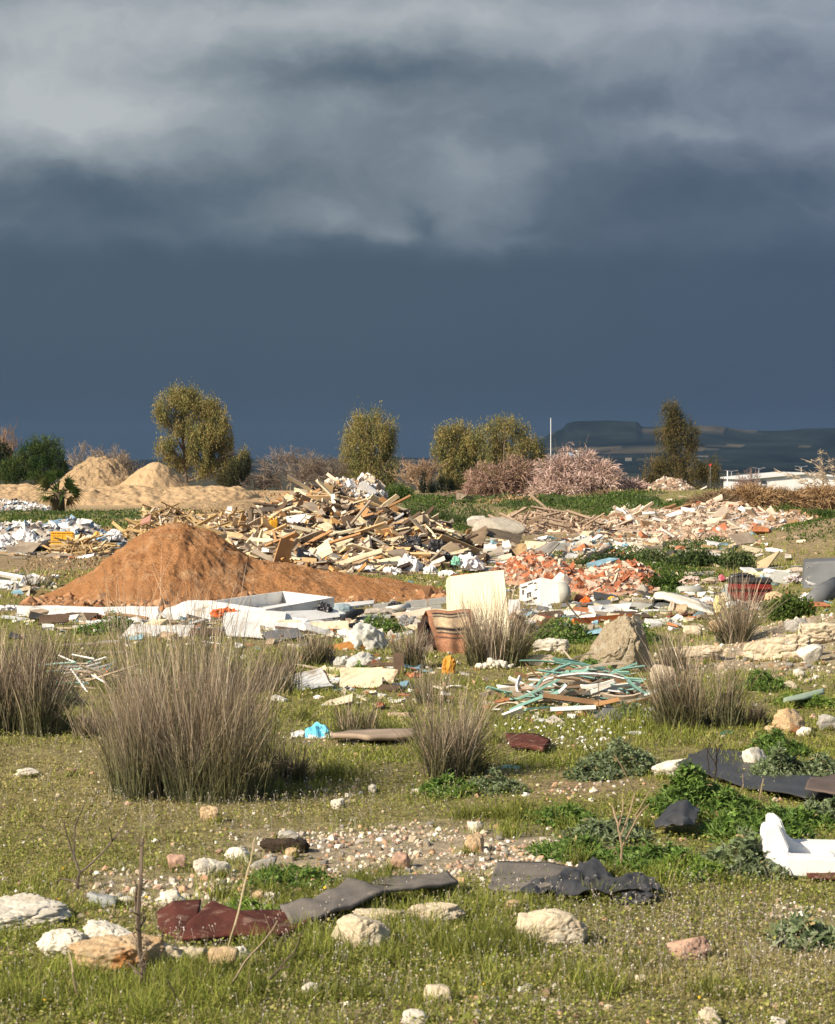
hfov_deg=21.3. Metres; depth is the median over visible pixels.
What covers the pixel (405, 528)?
timber board
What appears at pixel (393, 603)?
rubbish sack
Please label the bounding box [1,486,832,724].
litter
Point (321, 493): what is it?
chipboard piece
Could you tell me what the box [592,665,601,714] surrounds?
dry stalk
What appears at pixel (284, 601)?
shower tray
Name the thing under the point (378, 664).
metal strip
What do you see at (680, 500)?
weed bush
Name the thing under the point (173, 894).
stone
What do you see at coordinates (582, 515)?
palm branch
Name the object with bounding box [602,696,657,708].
wooden strip
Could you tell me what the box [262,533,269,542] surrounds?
timber board
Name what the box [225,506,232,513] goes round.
white carton
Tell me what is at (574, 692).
wooden strip
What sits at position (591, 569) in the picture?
concrete chunk
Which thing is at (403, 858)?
stone
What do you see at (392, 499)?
timber board
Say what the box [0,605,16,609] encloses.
plastic scrap
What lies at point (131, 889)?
stone
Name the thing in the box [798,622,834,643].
stone
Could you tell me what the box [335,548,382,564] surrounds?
timber board
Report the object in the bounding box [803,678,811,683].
stone
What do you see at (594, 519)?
palm branch
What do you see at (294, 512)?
timber board
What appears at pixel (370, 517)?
timber board
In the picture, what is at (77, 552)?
debris
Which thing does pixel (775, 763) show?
leafy weed
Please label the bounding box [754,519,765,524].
rubble slab
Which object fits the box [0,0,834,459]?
sky
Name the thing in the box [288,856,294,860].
stone
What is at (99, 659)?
stick
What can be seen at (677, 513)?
rubble slab
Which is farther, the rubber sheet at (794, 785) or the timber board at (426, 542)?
the timber board at (426, 542)
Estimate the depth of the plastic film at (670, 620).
24.96 m
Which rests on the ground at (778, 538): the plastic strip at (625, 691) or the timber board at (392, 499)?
the plastic strip at (625, 691)
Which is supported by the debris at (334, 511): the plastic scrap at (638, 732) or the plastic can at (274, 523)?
the plastic can at (274, 523)
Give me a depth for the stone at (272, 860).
9.86 m
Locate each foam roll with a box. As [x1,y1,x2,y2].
[385,603,410,611]
[805,577,834,601]
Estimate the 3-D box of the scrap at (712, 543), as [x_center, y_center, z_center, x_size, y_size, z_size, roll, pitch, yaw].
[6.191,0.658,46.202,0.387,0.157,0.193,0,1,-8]
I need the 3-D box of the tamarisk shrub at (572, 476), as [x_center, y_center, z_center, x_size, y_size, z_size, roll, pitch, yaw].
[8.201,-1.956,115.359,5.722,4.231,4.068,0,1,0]
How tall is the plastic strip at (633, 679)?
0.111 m
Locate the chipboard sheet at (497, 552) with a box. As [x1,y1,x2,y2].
[487,546,503,558]
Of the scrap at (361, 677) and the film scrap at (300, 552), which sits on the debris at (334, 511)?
the film scrap at (300, 552)
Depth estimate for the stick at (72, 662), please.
17.99 m
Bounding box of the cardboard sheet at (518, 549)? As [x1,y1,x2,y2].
[511,543,526,554]
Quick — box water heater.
[519,578,570,602]
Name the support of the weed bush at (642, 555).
on the ground at (778, 538)
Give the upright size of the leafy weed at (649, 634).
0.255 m
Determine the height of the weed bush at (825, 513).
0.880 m
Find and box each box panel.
[285,609,339,620]
[334,600,373,607]
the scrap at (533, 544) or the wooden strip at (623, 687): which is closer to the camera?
the wooden strip at (623, 687)
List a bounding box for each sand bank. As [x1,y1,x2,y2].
[0,483,261,504]
[168,500,259,510]
[238,496,282,502]
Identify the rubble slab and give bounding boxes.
[326,473,340,481]
[377,480,385,488]
[607,519,619,523]
[614,507,627,512]
[617,518,632,526]
[625,513,635,523]
[631,504,641,511]
[632,510,643,515]
[640,501,653,509]
[640,520,651,527]
[642,512,656,516]
[661,529,673,536]
[662,503,675,509]
[665,510,682,516]
[673,503,690,509]
[681,507,695,511]
[682,519,693,525]
[698,505,706,509]
[706,494,723,502]
[706,517,722,523]
[713,504,728,517]
[717,519,732,522]
[727,520,738,526]
[728,526,742,530]
[745,507,756,515]
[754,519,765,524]
[766,515,776,520]
[786,519,798,523]
[789,509,800,513]
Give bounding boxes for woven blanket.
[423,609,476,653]
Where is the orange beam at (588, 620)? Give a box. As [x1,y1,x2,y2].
[571,613,631,623]
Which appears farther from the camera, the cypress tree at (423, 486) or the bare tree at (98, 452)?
the bare tree at (98, 452)
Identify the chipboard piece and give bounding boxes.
[258,510,281,528]
[263,531,280,536]
[270,523,286,530]
[307,495,336,500]
[311,491,362,502]
[348,522,384,533]
[357,497,395,512]
[389,528,406,537]
[407,552,430,555]
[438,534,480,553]
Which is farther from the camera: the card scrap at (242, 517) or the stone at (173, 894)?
the card scrap at (242, 517)
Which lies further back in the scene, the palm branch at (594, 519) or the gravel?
the palm branch at (594, 519)
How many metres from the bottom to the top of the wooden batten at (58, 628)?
0.029 m
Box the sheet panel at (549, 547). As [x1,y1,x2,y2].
[535,541,559,553]
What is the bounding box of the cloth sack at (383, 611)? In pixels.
[363,608,398,615]
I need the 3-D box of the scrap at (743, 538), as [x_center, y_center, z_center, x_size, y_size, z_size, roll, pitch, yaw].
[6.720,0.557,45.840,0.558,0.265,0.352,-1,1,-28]
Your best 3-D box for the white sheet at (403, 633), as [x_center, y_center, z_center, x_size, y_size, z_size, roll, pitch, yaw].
[-0.226,1.316,23.133,0.396,0.062,1.400,0,1,0]
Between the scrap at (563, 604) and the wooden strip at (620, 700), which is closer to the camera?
the wooden strip at (620, 700)
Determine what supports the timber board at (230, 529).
on the debris at (334, 511)
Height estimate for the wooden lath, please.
0.049 m
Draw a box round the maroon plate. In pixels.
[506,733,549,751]
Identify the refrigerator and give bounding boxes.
[802,558,834,588]
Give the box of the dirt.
[19,587,445,610]
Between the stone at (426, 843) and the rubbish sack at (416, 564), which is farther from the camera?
the rubbish sack at (416, 564)
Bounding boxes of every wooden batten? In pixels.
[56,627,93,629]
[56,651,128,653]
[63,641,115,645]
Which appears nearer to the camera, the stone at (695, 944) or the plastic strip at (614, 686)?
the stone at (695, 944)
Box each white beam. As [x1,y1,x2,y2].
[522,609,632,611]
[754,565,802,570]
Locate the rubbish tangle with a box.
[398,614,415,625]
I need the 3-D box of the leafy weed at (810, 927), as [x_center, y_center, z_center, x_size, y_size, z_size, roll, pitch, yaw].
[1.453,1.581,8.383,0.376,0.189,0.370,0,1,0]
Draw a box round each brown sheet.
[470,526,489,545]
[486,528,521,544]
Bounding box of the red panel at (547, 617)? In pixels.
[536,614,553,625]
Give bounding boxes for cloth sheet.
[210,607,237,617]
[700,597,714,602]
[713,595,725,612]
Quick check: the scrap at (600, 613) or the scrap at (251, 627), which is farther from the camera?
the scrap at (600, 613)
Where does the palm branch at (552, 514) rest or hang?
on the debris at (575, 529)
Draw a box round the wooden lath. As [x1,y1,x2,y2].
[293,663,322,668]
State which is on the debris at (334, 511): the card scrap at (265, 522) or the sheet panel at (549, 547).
the card scrap at (265, 522)
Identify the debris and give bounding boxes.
[0,498,50,511]
[0,514,127,551]
[41,532,116,556]
[117,504,240,540]
[224,479,489,574]
[333,472,388,499]
[488,549,577,585]
[507,504,617,535]
[568,560,660,594]
[596,501,809,542]
[645,476,696,490]
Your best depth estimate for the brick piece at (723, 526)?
50.65 m
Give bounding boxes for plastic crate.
[50,531,74,546]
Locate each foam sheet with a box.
[508,599,519,613]
[537,602,551,608]
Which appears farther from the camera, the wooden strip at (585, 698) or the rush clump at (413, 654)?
the rush clump at (413, 654)
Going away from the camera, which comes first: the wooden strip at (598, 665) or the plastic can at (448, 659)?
the wooden strip at (598, 665)
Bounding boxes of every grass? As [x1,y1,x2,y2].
[0,488,834,586]
[0,580,834,769]
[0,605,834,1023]
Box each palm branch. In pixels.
[499,512,526,526]
[509,507,527,516]
[516,517,533,519]
[521,510,530,523]
[524,514,543,525]
[529,494,546,507]
[531,505,569,514]
[534,512,558,518]
[542,517,563,521]
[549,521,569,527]
[566,509,603,523]
[569,515,598,526]
[585,512,604,525]
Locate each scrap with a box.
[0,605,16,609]
[2,615,28,620]
[5,546,27,553]
[11,556,25,558]
[16,541,41,551]
[37,614,69,624]
[45,553,73,556]
[66,612,98,620]
[77,553,93,558]
[126,610,158,621]
[128,617,141,622]
[146,619,168,624]
[189,628,223,635]
[223,620,262,638]
[238,513,245,525]
[261,517,274,529]
[261,628,303,640]
[272,622,304,630]
[275,626,308,633]
[277,620,300,621]
[278,668,332,689]
[291,730,304,736]
[292,617,308,621]
[296,548,309,557]
[302,557,316,562]
[303,622,332,634]
[311,621,348,630]
[322,484,332,492]
[322,667,340,673]
[329,678,339,682]
[337,628,346,635]
[339,667,382,687]
[346,479,356,487]
[352,615,379,619]
[357,481,376,493]
[360,614,390,617]
[374,516,389,537]
[377,684,401,691]
[381,669,397,683]
[392,607,430,621]
[399,544,416,550]
[403,624,416,629]
[472,567,493,571]
[497,764,519,768]
[525,541,546,548]
[537,606,548,610]
[538,610,563,615]
[555,543,573,550]
[561,602,581,607]
[575,535,591,544]
[577,599,611,607]
[588,605,618,612]
[594,611,607,615]
[612,603,632,608]
[614,611,636,613]
[619,602,652,609]
[625,731,644,734]
[630,614,653,617]
[631,542,646,547]
[633,599,649,602]
[641,545,662,549]
[641,609,666,611]
[642,541,659,545]
[647,602,669,606]
[701,544,719,548]
[705,540,721,545]
[718,574,725,580]
[727,532,755,544]
[740,567,756,571]
[742,545,763,552]
[743,572,765,576]
[761,569,790,572]
[765,548,783,552]
[769,570,793,583]
[784,567,802,572]
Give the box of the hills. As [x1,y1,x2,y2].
[17,420,834,472]
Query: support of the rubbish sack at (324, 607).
on the box panel at (311, 615)
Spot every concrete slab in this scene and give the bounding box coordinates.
[467,516,485,526]
[472,517,526,534]
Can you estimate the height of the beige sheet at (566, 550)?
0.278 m
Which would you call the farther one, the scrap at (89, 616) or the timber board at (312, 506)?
the timber board at (312, 506)
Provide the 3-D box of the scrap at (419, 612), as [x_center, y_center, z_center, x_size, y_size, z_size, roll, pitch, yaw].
[-0.058,1.182,25.244,0.470,0.189,0.235,0,1,0]
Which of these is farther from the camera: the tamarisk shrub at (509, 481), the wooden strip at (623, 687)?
the tamarisk shrub at (509, 481)
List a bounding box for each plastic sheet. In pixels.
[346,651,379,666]
[596,705,622,721]
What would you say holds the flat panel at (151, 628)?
on the ground at (778, 538)
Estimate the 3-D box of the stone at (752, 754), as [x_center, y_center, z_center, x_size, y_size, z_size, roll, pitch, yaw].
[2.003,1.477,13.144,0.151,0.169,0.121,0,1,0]
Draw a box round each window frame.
[0,571,22,583]
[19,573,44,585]
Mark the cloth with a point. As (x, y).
(16, 586)
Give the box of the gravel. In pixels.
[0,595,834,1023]
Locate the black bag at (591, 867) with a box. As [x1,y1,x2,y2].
[520,856,660,897]
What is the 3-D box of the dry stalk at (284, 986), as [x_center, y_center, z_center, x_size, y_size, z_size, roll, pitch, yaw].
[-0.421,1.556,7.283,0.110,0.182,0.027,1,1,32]
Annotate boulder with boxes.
[0,892,71,932]
[68,933,164,972]
[83,919,130,939]
[331,913,390,950]
[352,908,410,924]
[407,902,464,926]
[516,908,588,948]
[580,613,650,672]
[661,645,723,660]
[742,634,811,661]
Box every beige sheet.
[562,543,570,557]
[582,543,610,558]
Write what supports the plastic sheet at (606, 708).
on the ground at (778, 538)
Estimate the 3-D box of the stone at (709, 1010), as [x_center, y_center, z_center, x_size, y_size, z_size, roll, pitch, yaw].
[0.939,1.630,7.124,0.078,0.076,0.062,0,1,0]
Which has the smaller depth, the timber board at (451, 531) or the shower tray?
the shower tray
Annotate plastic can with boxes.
[269,517,277,530]
[442,655,455,673]
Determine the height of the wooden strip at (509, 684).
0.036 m
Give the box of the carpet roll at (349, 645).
[333,641,365,649]
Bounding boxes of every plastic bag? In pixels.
[0,584,13,588]
[343,622,389,650]
[580,596,591,602]
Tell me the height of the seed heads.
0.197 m
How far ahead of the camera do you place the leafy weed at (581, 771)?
12.68 m
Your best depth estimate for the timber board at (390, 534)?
39.59 m
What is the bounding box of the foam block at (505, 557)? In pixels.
[498,553,511,560]
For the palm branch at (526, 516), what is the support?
on the debris at (575, 529)
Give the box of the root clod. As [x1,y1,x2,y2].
[259,838,309,853]
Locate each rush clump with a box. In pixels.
[0,607,99,737]
[15,581,345,805]
[17,617,116,665]
[21,566,56,587]
[62,694,119,738]
[65,533,261,695]
[211,624,321,694]
[252,724,353,783]
[275,613,345,665]
[316,682,386,731]
[343,657,630,779]
[370,615,441,668]
[395,572,578,666]
[398,645,461,705]
[602,616,805,729]
[649,621,696,670]
[683,564,819,643]
[733,687,777,726]
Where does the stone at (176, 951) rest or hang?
on the ground at (778, 538)
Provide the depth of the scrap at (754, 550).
43.22 m
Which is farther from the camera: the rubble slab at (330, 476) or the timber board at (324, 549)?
the rubble slab at (330, 476)
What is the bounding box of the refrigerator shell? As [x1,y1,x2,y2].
[446,570,510,634]
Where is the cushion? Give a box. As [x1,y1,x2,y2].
[333,603,353,612]
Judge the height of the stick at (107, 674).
0.164 m
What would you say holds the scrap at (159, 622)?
on the ground at (778, 538)
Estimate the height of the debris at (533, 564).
0.532 m
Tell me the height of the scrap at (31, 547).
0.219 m
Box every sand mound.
[51,456,132,486]
[120,462,190,487]
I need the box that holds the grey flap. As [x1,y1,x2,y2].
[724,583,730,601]
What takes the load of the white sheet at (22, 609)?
on the ground at (778, 538)
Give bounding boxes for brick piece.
[545,561,557,567]
[622,574,630,582]
[637,573,646,576]
[712,523,727,532]
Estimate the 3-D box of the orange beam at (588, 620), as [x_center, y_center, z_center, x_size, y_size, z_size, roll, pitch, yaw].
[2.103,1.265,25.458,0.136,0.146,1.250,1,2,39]
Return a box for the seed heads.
[0,691,834,1023]
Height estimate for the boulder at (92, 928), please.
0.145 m
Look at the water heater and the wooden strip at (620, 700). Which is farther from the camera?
the water heater
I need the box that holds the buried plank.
[331,728,414,740]
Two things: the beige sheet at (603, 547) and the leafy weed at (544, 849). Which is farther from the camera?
the beige sheet at (603, 547)
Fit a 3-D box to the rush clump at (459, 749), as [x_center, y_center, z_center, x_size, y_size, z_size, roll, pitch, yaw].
[0.350,1.184,12.821,1.388,0.712,1.247,0,1,-18]
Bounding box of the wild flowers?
[15,719,832,1004]
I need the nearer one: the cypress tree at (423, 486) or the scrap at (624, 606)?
the scrap at (624, 606)
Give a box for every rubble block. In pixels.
[574,594,586,601]
[637,584,647,594]
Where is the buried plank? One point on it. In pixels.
(372, 734)
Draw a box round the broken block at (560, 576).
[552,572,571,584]
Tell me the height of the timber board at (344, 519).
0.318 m
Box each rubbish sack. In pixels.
[0,533,13,544]
[12,528,39,541]
[14,505,25,509]
[106,529,123,540]
[312,601,333,612]
[355,565,375,571]
[383,566,401,574]
[388,601,401,605]
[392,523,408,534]
[397,553,422,571]
[403,535,421,546]
[423,564,437,573]
[426,539,445,550]
[438,570,455,575]
[442,551,452,560]
[451,556,459,564]
[457,552,485,570]
[730,572,755,577]
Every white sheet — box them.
[17,605,87,615]
[47,606,158,616]
[159,600,212,621]
[223,610,285,628]
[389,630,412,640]
[502,540,510,548]
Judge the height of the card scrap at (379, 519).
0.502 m
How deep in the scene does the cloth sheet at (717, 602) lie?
26.39 m
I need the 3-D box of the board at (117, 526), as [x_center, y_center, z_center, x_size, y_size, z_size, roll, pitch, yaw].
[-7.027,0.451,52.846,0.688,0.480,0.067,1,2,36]
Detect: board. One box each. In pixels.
[46,549,65,551]
[49,544,96,546]
[66,548,100,550]
[105,613,148,619]
[111,521,129,534]
[121,525,159,532]
[124,518,140,526]
[127,528,141,532]
[140,515,151,525]
[194,525,223,533]
[197,514,217,527]
[209,521,229,528]
[218,534,226,538]
[224,528,237,531]
[231,516,239,525]
[246,530,257,544]
[251,538,273,541]
[251,548,280,562]
[253,502,276,506]
[257,506,274,512]
[258,530,296,545]
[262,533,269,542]
[262,546,276,549]
[265,531,298,546]
[271,500,311,515]
[273,538,293,562]
[278,496,301,506]
[278,500,287,509]
[279,512,287,518]
[283,495,292,499]
[286,513,309,528]
[287,475,313,490]
[290,506,302,515]
[290,511,317,514]
[290,556,301,559]
[292,488,319,500]
[292,514,305,530]
[292,525,316,532]
[292,538,300,548]
[294,488,307,493]
[296,495,310,507]
[300,529,327,544]
[301,530,332,546]
[301,544,318,546]
[303,502,319,511]
[310,561,334,565]
[314,540,332,557]
[315,532,360,547]
[316,479,339,499]
[318,521,332,529]
[329,527,359,535]
[331,538,353,547]
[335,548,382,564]
[341,516,356,525]
[342,497,370,505]
[346,500,370,528]
[347,543,390,557]
[354,503,369,518]
[357,516,370,526]
[362,513,373,517]
[364,494,382,506]
[364,515,376,520]
[369,555,381,560]
[369,556,400,568]
[374,495,410,514]
[375,527,400,538]
[379,496,410,515]
[381,494,399,505]
[381,504,394,514]
[384,535,406,540]
[386,548,405,557]
[395,527,409,530]
[402,511,421,524]
[408,516,426,534]
[413,514,430,525]
[421,539,433,544]
[426,505,434,514]
[426,525,436,537]
[429,547,442,560]
[430,519,444,527]
[432,513,438,520]
[436,526,454,532]
[437,520,452,527]
[440,542,466,553]
[451,548,469,552]
[483,544,496,551]
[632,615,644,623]
[666,612,706,616]
[757,551,779,567]
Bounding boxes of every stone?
[15,768,39,776]
[36,928,85,957]
[77,913,85,919]
[87,892,118,907]
[118,896,134,905]
[130,887,135,895]
[159,890,185,905]
[162,942,183,960]
[167,853,185,869]
[169,877,176,882]
[179,946,206,960]
[193,857,231,875]
[200,806,219,820]
[207,946,238,966]
[224,847,249,860]
[234,945,250,958]
[250,857,276,868]
[252,890,264,898]
[266,892,277,899]
[278,830,299,838]
[285,847,298,855]
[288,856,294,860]
[301,982,320,992]
[320,860,328,863]
[330,798,344,808]
[368,784,376,792]
[391,851,410,868]
[402,1008,427,1023]
[423,841,429,845]
[423,984,451,1003]
[464,832,483,851]
[467,821,483,832]
[506,900,518,911]
[528,654,554,665]
[533,638,569,653]
[542,988,551,997]
[635,974,647,984]
[650,664,675,684]
[651,758,687,776]
[667,936,710,960]
[683,625,702,635]
[697,1006,722,1023]
[708,620,722,631]
[713,985,734,995]
[742,747,766,762]
[764,591,781,603]
[765,725,774,731]
[766,629,774,635]
[770,1016,786,1023]
[772,708,804,733]
[783,680,797,690]
[784,618,806,631]
[785,662,793,666]
[793,668,804,676]
[796,644,822,663]
[796,727,812,735]
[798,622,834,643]
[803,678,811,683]
[816,714,834,729]
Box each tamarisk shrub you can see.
[430,489,470,496]
[459,453,540,496]
[520,434,628,495]
[569,486,641,495]
[613,468,651,489]
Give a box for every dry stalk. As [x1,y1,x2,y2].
[36,930,55,984]
[50,805,128,889]
[68,949,79,997]
[128,834,149,984]
[167,980,218,1001]
[227,921,277,991]
[228,838,255,945]
[247,928,257,995]
[262,932,301,984]
[264,914,282,961]
[274,961,300,1010]
[565,601,585,623]
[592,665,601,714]
[611,754,656,865]
[659,856,680,915]
[704,932,732,979]
[707,743,722,784]
[759,778,763,800]
[763,852,781,918]
[767,912,780,973]
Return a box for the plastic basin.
[675,585,703,592]
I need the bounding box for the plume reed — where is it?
[775,449,834,488]
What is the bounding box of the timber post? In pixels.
[393,653,403,674]
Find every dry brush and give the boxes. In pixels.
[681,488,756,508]
[718,480,815,510]
[795,483,834,509]
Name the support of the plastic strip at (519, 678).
on the ground at (778, 538)
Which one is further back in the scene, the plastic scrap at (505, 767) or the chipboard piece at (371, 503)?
the chipboard piece at (371, 503)
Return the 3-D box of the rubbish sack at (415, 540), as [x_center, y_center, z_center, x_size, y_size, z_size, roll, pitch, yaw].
[-0.089,0.519,39.220,0.355,0.217,0.284,0,1,0]
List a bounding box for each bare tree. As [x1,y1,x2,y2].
[0,420,21,483]
[56,439,130,469]
[105,443,143,472]
[239,468,280,490]
[251,446,333,490]
[303,455,351,483]
[384,454,447,489]
[733,468,761,487]
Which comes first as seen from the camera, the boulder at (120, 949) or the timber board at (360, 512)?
the boulder at (120, 949)
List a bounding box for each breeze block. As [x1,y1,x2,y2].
[373,602,390,607]
[405,599,426,606]
[407,605,441,610]
[428,597,445,604]
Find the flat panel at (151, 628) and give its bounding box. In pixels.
[123,624,194,636]
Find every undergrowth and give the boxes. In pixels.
[0,488,834,590]
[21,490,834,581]
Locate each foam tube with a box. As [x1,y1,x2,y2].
[339,609,363,620]
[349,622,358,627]
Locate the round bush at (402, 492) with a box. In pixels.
[384,481,418,502]
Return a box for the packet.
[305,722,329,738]
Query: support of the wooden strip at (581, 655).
on the ground at (778, 538)
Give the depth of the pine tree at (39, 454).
149.59 m
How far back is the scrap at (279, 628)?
23.60 m
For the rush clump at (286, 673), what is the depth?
17.12 m
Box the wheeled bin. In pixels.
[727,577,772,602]
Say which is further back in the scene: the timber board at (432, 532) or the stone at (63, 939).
the timber board at (432, 532)
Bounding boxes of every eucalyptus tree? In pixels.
[149,376,252,483]
[212,448,253,488]
[338,396,401,488]
[428,417,485,489]
[475,410,547,488]
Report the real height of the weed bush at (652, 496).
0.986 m
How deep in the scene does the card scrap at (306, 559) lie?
37.23 m
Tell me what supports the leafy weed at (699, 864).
on the ground at (778, 538)
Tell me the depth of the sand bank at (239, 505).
82.19 m
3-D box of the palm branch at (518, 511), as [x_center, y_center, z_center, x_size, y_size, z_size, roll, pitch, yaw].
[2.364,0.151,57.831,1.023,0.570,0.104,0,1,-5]
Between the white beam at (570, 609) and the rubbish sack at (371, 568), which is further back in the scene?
the rubbish sack at (371, 568)
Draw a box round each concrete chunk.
[537,555,544,561]
[557,559,562,566]
[585,579,595,586]
[587,566,598,572]
[605,570,614,578]
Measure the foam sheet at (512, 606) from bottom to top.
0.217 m
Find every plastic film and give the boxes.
[333,656,347,664]
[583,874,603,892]
[612,890,660,905]
[659,617,678,624]
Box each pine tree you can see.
[0,432,70,484]
[0,440,13,482]
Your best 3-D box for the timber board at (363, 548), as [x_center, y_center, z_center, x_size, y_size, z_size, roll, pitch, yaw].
[-0.712,0.700,37.760,0.963,0.358,0.110,0,1,-11]
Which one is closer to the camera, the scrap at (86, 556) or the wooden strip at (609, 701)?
the wooden strip at (609, 701)
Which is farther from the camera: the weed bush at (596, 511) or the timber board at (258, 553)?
the weed bush at (596, 511)
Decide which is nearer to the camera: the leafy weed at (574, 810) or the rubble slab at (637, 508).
the leafy weed at (574, 810)
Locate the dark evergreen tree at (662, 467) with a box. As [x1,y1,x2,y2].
[639,391,724,489]
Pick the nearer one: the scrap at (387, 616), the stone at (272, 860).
the stone at (272, 860)
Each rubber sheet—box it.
[654,799,699,828]
[687,748,834,798]
[805,774,834,794]
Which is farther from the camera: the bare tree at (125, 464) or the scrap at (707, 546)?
the bare tree at (125, 464)
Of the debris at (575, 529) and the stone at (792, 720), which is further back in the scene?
the debris at (575, 529)
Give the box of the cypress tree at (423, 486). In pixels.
[418,470,426,492]
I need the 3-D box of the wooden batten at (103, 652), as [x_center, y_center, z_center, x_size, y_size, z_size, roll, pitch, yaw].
[-3.085,1.339,21.051,0.682,0.028,0.028,0,1,-10]
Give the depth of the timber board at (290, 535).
39.28 m
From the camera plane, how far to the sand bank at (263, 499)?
90.67 m
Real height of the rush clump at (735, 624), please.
0.831 m
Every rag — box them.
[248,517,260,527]
[309,548,316,556]
[358,536,371,552]
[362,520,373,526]
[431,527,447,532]
[679,575,700,584]
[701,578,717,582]
[783,573,801,582]
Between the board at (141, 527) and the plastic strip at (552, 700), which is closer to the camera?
the plastic strip at (552, 700)
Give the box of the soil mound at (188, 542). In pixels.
[15,523,445,602]
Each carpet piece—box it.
[157,899,200,939]
[370,874,448,889]
[488,861,575,892]
[806,872,834,879]
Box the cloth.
[13,582,31,597]
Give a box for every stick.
[39,661,76,665]
[65,669,89,673]
[65,677,104,681]
[70,668,87,691]
[72,654,94,659]
[79,664,123,680]
[82,664,139,681]
[89,656,107,663]
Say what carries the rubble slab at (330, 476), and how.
on the debris at (380, 492)
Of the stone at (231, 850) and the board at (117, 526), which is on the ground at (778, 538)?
the stone at (231, 850)
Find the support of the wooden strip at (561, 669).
on the wooden strip
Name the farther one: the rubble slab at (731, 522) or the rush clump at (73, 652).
the rubble slab at (731, 522)
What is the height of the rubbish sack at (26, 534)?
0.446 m
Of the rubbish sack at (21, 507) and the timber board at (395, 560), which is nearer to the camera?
the timber board at (395, 560)
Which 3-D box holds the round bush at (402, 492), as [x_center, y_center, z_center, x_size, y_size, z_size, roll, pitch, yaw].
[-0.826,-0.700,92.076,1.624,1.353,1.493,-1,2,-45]
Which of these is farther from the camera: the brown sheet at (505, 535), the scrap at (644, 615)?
the brown sheet at (505, 535)
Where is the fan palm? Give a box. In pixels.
[33,467,84,511]
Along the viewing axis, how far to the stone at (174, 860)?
9.86 m
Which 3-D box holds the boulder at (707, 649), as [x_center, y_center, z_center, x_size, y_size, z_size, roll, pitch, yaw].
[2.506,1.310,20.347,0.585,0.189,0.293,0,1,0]
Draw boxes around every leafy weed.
[59,608,144,634]
[61,683,86,705]
[220,892,286,909]
[231,861,340,894]
[339,660,369,675]
[363,612,408,633]
[404,768,494,799]
[466,763,534,796]
[518,830,614,863]
[520,800,605,830]
[526,613,596,644]
[550,814,669,846]
[555,734,670,778]
[555,757,620,781]
[573,655,614,669]
[587,838,706,873]
[607,699,649,718]
[630,584,683,602]
[631,758,780,823]
[642,621,676,644]
[645,849,733,884]
[678,797,826,844]
[697,824,811,883]
[733,668,798,692]
[735,742,834,777]
[740,723,814,758]
[749,905,834,952]
[761,689,834,709]
[781,803,834,832]
[791,792,834,821]
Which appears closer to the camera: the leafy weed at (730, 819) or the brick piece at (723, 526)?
the leafy weed at (730, 819)
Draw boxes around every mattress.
[36,539,50,551]
[651,591,714,614]
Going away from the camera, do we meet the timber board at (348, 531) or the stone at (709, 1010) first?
the stone at (709, 1010)
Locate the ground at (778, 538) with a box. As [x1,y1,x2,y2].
[0,472,834,1023]
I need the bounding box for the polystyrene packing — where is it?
[760,813,834,876]
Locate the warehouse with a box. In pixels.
[720,472,834,490]
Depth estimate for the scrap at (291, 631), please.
22.71 m
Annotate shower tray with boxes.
[212,591,333,611]
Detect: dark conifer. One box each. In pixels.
[426,481,438,492]
[435,473,447,492]
[445,476,456,492]
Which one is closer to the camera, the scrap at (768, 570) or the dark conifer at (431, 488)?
the scrap at (768, 570)
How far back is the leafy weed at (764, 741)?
13.73 m
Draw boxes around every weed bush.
[405,502,495,525]
[491,496,541,506]
[570,545,675,564]
[580,508,614,516]
[630,569,687,591]
[637,493,662,503]
[662,542,725,566]
[668,494,701,505]
[718,547,758,570]
[762,586,821,621]
[774,502,814,513]
[806,506,834,518]
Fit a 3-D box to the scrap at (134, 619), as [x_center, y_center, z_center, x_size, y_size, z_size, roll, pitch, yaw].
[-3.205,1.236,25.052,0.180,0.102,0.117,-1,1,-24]
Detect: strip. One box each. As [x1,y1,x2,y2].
[178,901,312,940]
[279,871,457,923]
[363,662,393,667]
[414,545,465,555]
[479,686,527,697]
[486,686,512,694]
[489,699,551,704]
[494,702,529,710]
[502,706,523,718]
[504,683,536,685]
[504,692,540,706]
[508,676,524,686]
[509,690,558,699]
[509,691,558,709]
[512,690,554,702]
[515,671,543,683]
[515,675,521,690]
[519,660,590,672]
[519,679,560,698]
[519,684,585,690]
[524,706,553,710]
[525,663,540,677]
[526,675,549,678]
[526,691,582,705]
[529,684,570,702]
[530,662,570,698]
[533,677,589,690]
[537,669,593,678]
[541,668,565,673]
[543,673,627,680]
[543,676,605,707]
[543,693,603,706]
[545,690,586,695]
[546,686,623,692]
[547,671,629,690]
[550,705,595,711]
[551,692,608,705]
[553,657,604,668]
[553,670,611,689]
[553,676,579,680]
[554,679,585,684]
[555,661,623,675]
[558,684,567,694]
[559,653,593,665]
[561,646,580,667]
[561,671,629,693]
[562,658,585,663]
[565,670,582,672]
[579,662,636,696]
[580,679,615,688]
[582,669,635,681]
[582,684,611,695]
[589,678,623,682]
[593,668,609,672]
[593,698,635,701]
[594,697,619,706]
[596,677,645,683]
[597,691,643,699]
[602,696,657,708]
[606,682,640,689]
[613,665,645,670]
[614,682,632,688]
[618,689,645,693]
[627,679,644,692]
[783,688,823,701]

